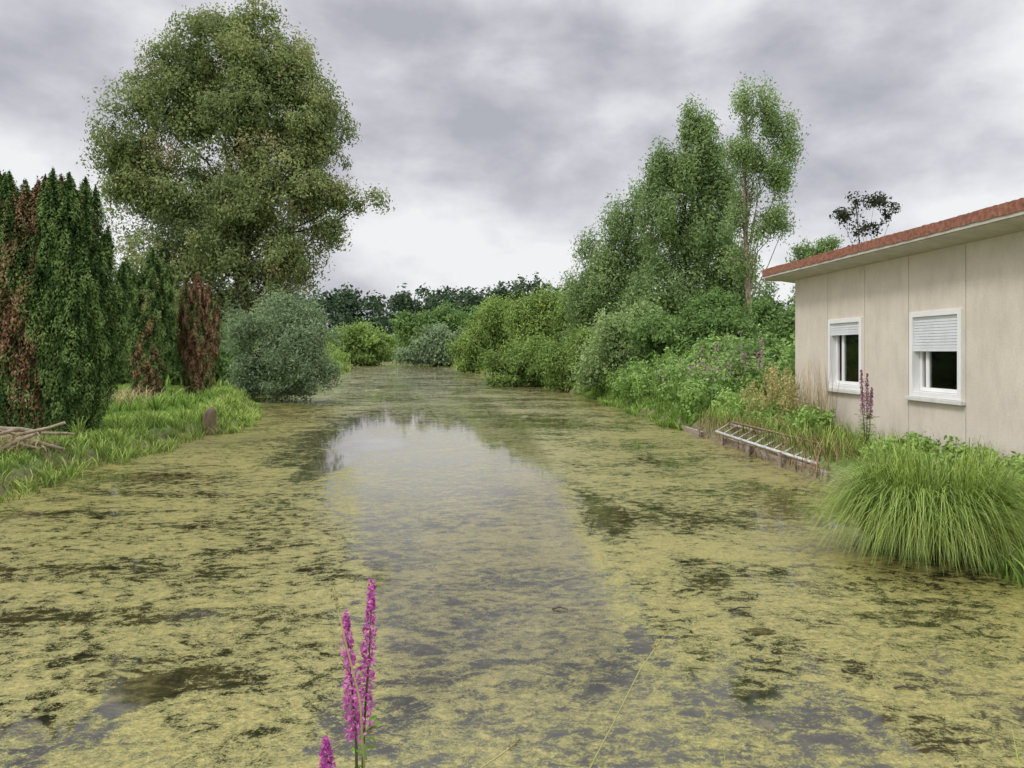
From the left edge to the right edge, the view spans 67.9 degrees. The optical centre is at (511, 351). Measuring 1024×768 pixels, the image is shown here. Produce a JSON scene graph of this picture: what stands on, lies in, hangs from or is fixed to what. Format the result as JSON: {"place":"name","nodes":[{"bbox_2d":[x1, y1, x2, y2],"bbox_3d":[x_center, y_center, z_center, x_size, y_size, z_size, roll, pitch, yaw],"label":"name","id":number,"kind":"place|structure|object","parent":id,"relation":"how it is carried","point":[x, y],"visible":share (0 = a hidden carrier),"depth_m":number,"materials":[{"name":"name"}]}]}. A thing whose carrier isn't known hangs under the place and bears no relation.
{"place":"outdoors","nodes":[
{"label":"outdoors","id":0,"kind":"place"},
{"bbox_2d":[0,362,1023,767],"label":"water","id":1,"kind":"structure","parent":0,"point":[474,528],"depth_m":5.38,"materials":[{"name":"green liquid"}]},
{"bbox_2d":[318,577,380,767],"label":"loosestrife","id":2,"kind":"object","parent":1,"relation":"in","point":[371,724],"visible":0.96,"depth_m":1.86,"materials":[{"name":"purple plant"}]},
{"bbox_2d":[554,176,666,347],"bbox_3d":[5.280,-3.768,40.000,6.115,11.164,4.892,0,0,0],"label":"willow tree","id":3,"kind":"object","parent":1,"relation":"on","point":[605,271],"visible":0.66,"depth_m":39.27,"materials":[{"name":"green plant"}]},
{"bbox_2d":[569,293,671,395],"bbox_3d":[4.240,-0.229,29.067,4.140,4.077,3.421,0,0,0],"label":"willow shrub","id":4,"kind":"object","parent":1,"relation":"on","point":[609,350],"visible":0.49,"depth_m":28.41,"materials":[{"name":"green plant"}]},
{"bbox_2d":[577,363,780,419],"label":"herb stalks","id":5,"kind":"object","parent":1,"relation":"on","point":[656,396],"visible":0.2,"depth_m":20.98,"materials":[{"name":"green plant"}]},
{"bbox_2d":[777,427,1023,581],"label":"sedge tussock","id":6,"kind":"object","parent":1,"relation":"on","point":[915,510],"visible":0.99,"depth_m":6.47,"materials":[{"name":"green plant"}]},
{"bbox_2d":[893,685,915,689],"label":"floating twig","id":7,"kind":"object","parent":1,"relation":"on","point":[896,687],"visible":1,"depth_m":4.06,"materials":[{"name":"wood"}]},
{"bbox_2d":[978,534,1023,589],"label":"water plants","id":8,"kind":"object","parent":1,"relation":"on","point":[1005,571],"visible":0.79,"depth_m":6.02,"materials":[{"name":"green plant"}]},
{"bbox_2d":[0,359,1023,548],"bbox_3d":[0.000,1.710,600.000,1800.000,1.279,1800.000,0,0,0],"label":"ground","id":9,"kind":"structure","parent":0,"point":[16,471],"depth_m":11.92,"materials":[{"name":"soil"}]},
{"bbox_2d":[2,432,38,450],"bbox_3d":[-7.229,1.362,10.795,0.900,0.436,0.068,0,0,-17],"label":"firewood log","id":10,"kind":"object","parent":9,"relation":"on","point":[14,442],"visible":0.97,"depth_m":10.84,"materials":[{"name":"brown wood"}]},
{"bbox_2d":[0,426,41,433],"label":"firewood log","id":11,"kind":"object","parent":9,"relation":"on","point":[23,429],"visible":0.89,"depth_m":11.22,"materials":[{"name":"brown wood"}]},
{"bbox_2d":[4,439,37,449],"bbox_3d":[-7.176,1.348,11.104,0.535,0.144,0.067,0,0,7],"label":"firewood log","id":12,"kind":"object","parent":9,"relation":"on","point":[33,447],"visible":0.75,"depth_m":11.06,"materials":[{"name":"brown wood"}]},
{"bbox_2d":[0,430,86,468],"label":"dry straw","id":13,"kind":"object","parent":9,"relation":"on","point":[19,443],"visible":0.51,"depth_m":11.18,"materials":[{"name":"plant"}]},
{"bbox_2d":[0,427,20,435],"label":"firewood log","id":14,"kind":"object","parent":13,"relation":"on","point":[9,431],"visible":1,"depth_m":10.78,"materials":[{"name":"brown wood"}]},
{"bbox_2d":[6,421,64,437],"bbox_3d":[-7.076,1.163,11.246,0.866,0.262,0.091,0,0,-8],"label":"firewood log","id":15,"kind":"object","parent":13,"relation":"on","point":[40,429],"visible":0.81,"depth_m":11.23,"materials":[{"name":"brown wood"}]},
{"bbox_2d":[23,439,63,450],"bbox_3d":[-7.123,1.407,11.532,0.579,0.214,0.076,0,0,-26],"label":"firewood log","id":16,"kind":"object","parent":9,"relation":"on","point":[50,445],"visible":0.63,"depth_m":11.54,"materials":[{"name":"brown wood"}]},
{"bbox_2d":[41,432,74,434],"bbox_3d":[-7.145,1.281,11.946,0.482,0.090,0.062,0,0,-40],"label":"firewood log","id":17,"kind":"object","parent":9,"relation":"on","point":[59,433],"visible":0.68,"depth_m":11.95,"materials":[{"name":"brown wood"}]},
{"bbox_2d":[0,167,135,431],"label":"yew tree","id":18,"kind":"object","parent":9,"relation":"on","point":[58,307],"visible":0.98,"depth_m":13.42,"materials":[{"name":"green plant"}]},
{"bbox_2d":[0,383,242,466],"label":"grass","id":19,"kind":"structure","parent":9,"relation":"on","point":[122,413],"depth_m":15.18,"materials":[{"name":"green plant"}]},
{"bbox_2d":[0,385,269,503],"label":"tall grass","id":20,"kind":"structure","parent":9,"relation":"on","point":[128,455],"depth_m":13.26,"materials":[{"name":"green plant"}]},
{"bbox_2d":[114,247,179,400],"bbox_3d":[-10.573,-0.772,22.025,1.926,4.593,1.604,0,0,0],"label":"yew tree","id":21,"kind":"object","parent":9,"relation":"on","point":[151,323],"visible":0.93,"depth_m":21.63,"materials":[{"name":"green plant"}]},
{"bbox_2d":[99,384,195,403],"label":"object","id":22,"kind":"object","parent":9,"relation":"on","point":[127,396],"visible":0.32,"depth_m":20.35,"materials":[{"name":"green plant"}]},
{"bbox_2d":[105,385,226,414],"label":"lawn tufts","id":23,"kind":"object","parent":9,"relation":"on","point":[155,403],"visible":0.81,"depth_m":19.46,"materials":[{"name":"green plant"}]},
{"bbox_2d":[105,314,248,385],"bbox_3d":[-15.179,-0.045,32.795,8.304,3.792,5.177,0,0,-30],"label":"hedge shrub","id":24,"kind":"object","parent":9,"relation":"on","point":[222,363],"visible":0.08,"depth_m":32.39,"materials":[{"name":"green plant"}]},
{"bbox_2d":[174,270,221,398],"bbox_3d":[-9.518,-0.490,22.953,1.418,4.016,0.962,0,0,20],"label":"yew tree","id":25,"kind":"object","parent":9,"relation":"on","point":[198,324],"visible":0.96,"depth_m":22.74,"materials":[{"name":"brown plant"}]},
{"bbox_2d":[202,407,217,434],"bbox_3d":[-6.618,1.650,16.600,0.380,0.909,0.400,0,0,0],"label":"tree stump","id":26,"kind":"object","parent":9,"relation":"on","point":[210,415],"visible":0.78,"depth_m":16.50,"materials":[{"name":"brown wood"}]},
{"bbox_2d":[76,0,394,361],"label":"willow tree","id":27,"kind":"object","parent":9,"relation":"on","point":[203,91],"visible":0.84,"depth_m":36.04,"materials":[{"name":"green plant"}]},
{"bbox_2d":[219,284,347,402],"bbox_3d":[-8.337,-0.286,27.417,4.848,4.424,3.479,0,0,0],"label":"willow shrub","id":28,"kind":"object","parent":9,"relation":"on","point":[293,352],"visible":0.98,"depth_m":26.93,"materials":[{"name":"green plant"}]},
{"bbox_2d":[229,341,354,368],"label":"bank thicket","id":29,"kind":"object","parent":9,"relation":"on","point":[339,356],"visible":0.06,"depth_m":72.33,"materials":[{"name":"green plant"}]},
{"bbox_2d":[331,588,364,767],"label":"grass stalk","id":30,"kind":"object","parent":9,"relation":"on","point":[338,612],"depth_m":1.75,"materials":[{"name":"plant"}]},
{"bbox_2d":[325,316,400,365],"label":"willow tree","id":31,"kind":"object","parent":9,"relation":"on","point":[378,344],"visible":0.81,"depth_m":98.47,"materials":[{"name":"green plant"}]},
{"bbox_2d":[163,358,592,391],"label":"reeds","id":32,"kind":"object","parent":9,"relation":"on","point":[218,385],"visible":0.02,"depth_m":33.81,"materials":[{"name":"green plant"}]},
{"bbox_2d":[255,331,508,358],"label":"distant thicket","id":33,"kind":"object","parent":9,"relation":"on","point":[397,344],"visible":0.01,"depth_m":145.39,"materials":[{"name":"green plant"}]},
{"bbox_2d":[391,321,465,365],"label":"willow tree","id":34,"kind":"object","parent":9,"relation":"on","point":[429,348],"visible":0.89,"depth_m":93.74,"materials":[{"name":"green plant"}]},
{"bbox_2d":[385,298,479,349],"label":"alder tree","id":35,"kind":"object","parent":9,"relation":"on","point":[408,326],"visible":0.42,"depth_m":133.45,"materials":[{"name":"green plant"}]},
{"bbox_2d":[181,271,792,342],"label":"distant forest","id":36,"kind":"object","parent":9,"relation":"on","point":[345,306],"visible":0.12,"depth_m":209.56,"materials":[{"name":"green plant"}]},
{"bbox_2d":[445,292,541,372],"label":"willow tree","id":37,"kind":"object","parent":9,"relation":"on","point":[485,325],"visible":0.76,"depth_m":65.11,"materials":[{"name":"green plant"}]},
{"bbox_2d":[480,737,521,767],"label":"grass stalk","id":38,"kind":"object","parent":9,"relation":"on","point":[515,744],"depth_m":2.00,"materials":[{"name":"beige plant"}]},
{"bbox_2d":[480,329,556,386],"bbox_3d":[0.615,0.388,39.975,4.654,3.227,3.225,0,0,0],"label":"alder shrub","id":39,"kind":"object","parent":9,"relation":"on","point":[512,369],"visible":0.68,"depth_m":39.39,"materials":[{"name":"green plant"}]},
{"bbox_2d":[499,278,599,352],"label":"willow tree","id":40,"kind":"object","parent":9,"relation":"on","point":[522,322],"visible":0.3,"depth_m":49.73,"materials":[{"name":"green plant"}]},
{"bbox_2d":[526,318,597,391],"bbox_3d":[3.375,0.217,34.974,5.421,3.564,3.148,0,0,0],"label":"willow shrub","id":41,"kind":"object","parent":9,"relation":"on","point":[559,361],"visible":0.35,"depth_m":34.51,"materials":[{"name":"green plant"}]},
{"bbox_2d":[589,628,668,767],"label":"grass stalk","id":42,"kind":"object","parent":9,"relation":"on","point":[666,632],"depth_m":1.90,"materials":[{"name":"plant"}]},
{"bbox_2d":[577,323,794,424],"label":"riverside herbs","id":43,"kind":"object","parent":9,"relation":"on","point":[694,394],"visible":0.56,"depth_m":19.85,"materials":[{"name":"green plant"}]},
{"bbox_2d":[618,91,784,326],"bbox_3d":[8.849,-5.195,36.085,7.773,14.004,4.556,0,0,0],"label":"poplar tree","id":44,"kind":"object","parent":9,"relation":"on","point":[690,177],"visible":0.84,"depth_m":35.47,"materials":[{"name":"green plant"}]},
{"bbox_2d":[617,282,794,359],"bbox_3d":[7.346,-0.333,27.086,7.276,4.278,3.154,0,0,0],"label":"alder shrub","id":45,"kind":"object","parent":9,"relation":"on","point":[714,308],"visible":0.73,"depth_m":26.54,"materials":[{"name":"green plant"}]},
{"bbox_2d":[654,331,771,389],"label":"willowherb flowers","id":46,"kind":"object","parent":9,"relation":"on","point":[725,359],"visible":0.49,"depth_m":18.83,"materials":[{"name":"green plant"}]},
{"bbox_2d":[664,327,794,396],"bbox_3d":[7.143,0.832,22.030,4.527,3.178,9.505,0,0,-7],"label":"bramble thicket","id":47,"kind":"object","parent":9,"relation":"on","point":[749,344],"visible":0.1,"depth_m":20.08,"materials":[{"name":"green plant"}]},
{"bbox_2d":[678,418,830,482],"bbox_3d":[4.153,1.872,13.999,0.243,0.661,7.280,0,0,-3],"label":"pond edging","id":48,"kind":"object","parent":9,"relation":"on","point":[748,448],"visible":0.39,"depth_m":13.25,"materials":[{"name":"brown wood"}]},
{"bbox_2d":[709,70,810,320],"bbox_3d":[10.135,-4.850,31.113,3.999,13.335,2.796,0,0,0],"label":"birch tree","id":49,"kind":"object","parent":9,"relation":"on","point":[773,169],"visible":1,"depth_m":30.80,"materials":[{"name":"green plant"}]},
{"bbox_2d":[737,363,805,425],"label":"dry seed heads","id":50,"kind":"object","parent":9,"relation":"on","point":[773,386],"visible":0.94,"depth_m":13.65,"materials":[{"name":"beige plant"}]},
{"bbox_2d":[715,421,828,464],"bbox_3d":[4.397,1.480,13.029,0.516,0.295,4.360,0,0,-5],"label":"metal frame","id":51,"kind":"object","parent":9,"relation":"on","point":[760,446],"visible":0.65,"depth_m":12.97,"materials":[{"name":"silver metal"}]},
{"bbox_2d":[710,385,838,436],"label":"garden herbs","id":52,"kind":"object","parent":9,"relation":"on","point":[730,399],"visible":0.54,"depth_m":13.74,"materials":[{"name":"green plant"}]},
{"bbox_2d":[694,409,867,479],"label":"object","id":53,"kind":"object","parent":9,"relation":"on","point":[836,451],"visible":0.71,"depth_m":12.29,"materials":[{"name":"green plant"}]},
{"bbox_2d":[725,417,852,456],"bbox_3d":[4.857,1.460,13.500,1.039,0.421,6.306,0,0,-3],"label":"ground cover","id":54,"kind":"object","parent":9,"relation":"on","point":[786,436],"visible":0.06,"depth_m":12.39,"materials":[{"name":"green plant"}]},
{"bbox_2d":[573,384,1023,491],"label":"bank grass","id":55,"kind":"structure","parent":9,"relation":"on","point":[670,420],"depth_m":20.84,"materials":[{"name":"green plant"}]},
{"bbox_2d":[698,403,901,467],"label":"garden weeds","id":56,"kind":"object","parent":9,"relation":"on","point":[848,435],"visible":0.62,"depth_m":11.95,"materials":[{"name":"green plant"}]},
{"bbox_2d":[773,358,843,424],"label":"dry weeds","id":57,"kind":"object","parent":9,"relation":"on","point":[807,397],"visible":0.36,"depth_m":13.33,"materials":[{"name":"beige plant"}]},
{"bbox_2d":[785,234,844,308],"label":"willow tree","id":58,"kind":"object","parent":9,"relation":"on","point":[806,251],"visible":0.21,"depth_m":44.70,"materials":[{"name":"green plant"}]},
{"bbox_2d":[829,190,900,245],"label":"ash tree","id":59,"kind":"object","parent":9,"relation":"on","point":[874,201],"visible":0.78,"depth_m":41.91,"materials":[{"name":"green plant"}]},
{"bbox_2d":[856,369,875,446],"bbox_3d":[5.137,0.886,10.995,0.338,1.271,0.308,0,0,-44],"label":"loosestrife","id":60,"kind":"object","parent":9,"relation":"on","point":[868,396],"visible":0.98,"depth_m":10.99,"materials":[{"name":"purple plant"}]},
{"bbox_2d":[723,725,1023,767],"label":"bank grass","id":61,"kind":"structure","parent":9,"relation":"on","point":[874,767],"depth_m":1.56,"materials":[{"name":"green plant"}]},
{"bbox_2d":[762,198,1023,470],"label":"house","id":62,"kind":"structure","parent":9,"relation":"on","point":[922,326],"depth_m":10.60,"materials":[{"name":"paint"}]},
{"bbox_2d":[824,317,864,394],"bbox_3d":[5.694,0.060,12.909,0.210,1.260,1.260,0,0,-3],"label":"window","id":63,"kind":"structure","parent":62,"relation":"in","point":[851,329],"depth_m":13.01,"materials":[{"name":"plastic"}]},
{"bbox_2d":[904,308,965,405],"bbox_3d":[5.844,0.060,10.428,0.210,1.260,1.270,0,0,-3],"label":"window","id":64,"kind":"structure","parent":62,"relation":"in","point":[942,332],"depth_m":10.47,"materials":[{"name":"plastic"}]},
{"bbox_2d":[858,431,1023,487],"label":"wall weeds","id":65,"kind":"object","parent":9,"relation":"on","point":[930,445],"depth_m":9.07,"materials":[{"name":"green plant"}]},
{"bbox_2d":[0,0,1023,330],"label":"sky","id":66,"kind":"structure","parent":0,"point":[496,132],"materials":[{"name":"grey"}]}
]}

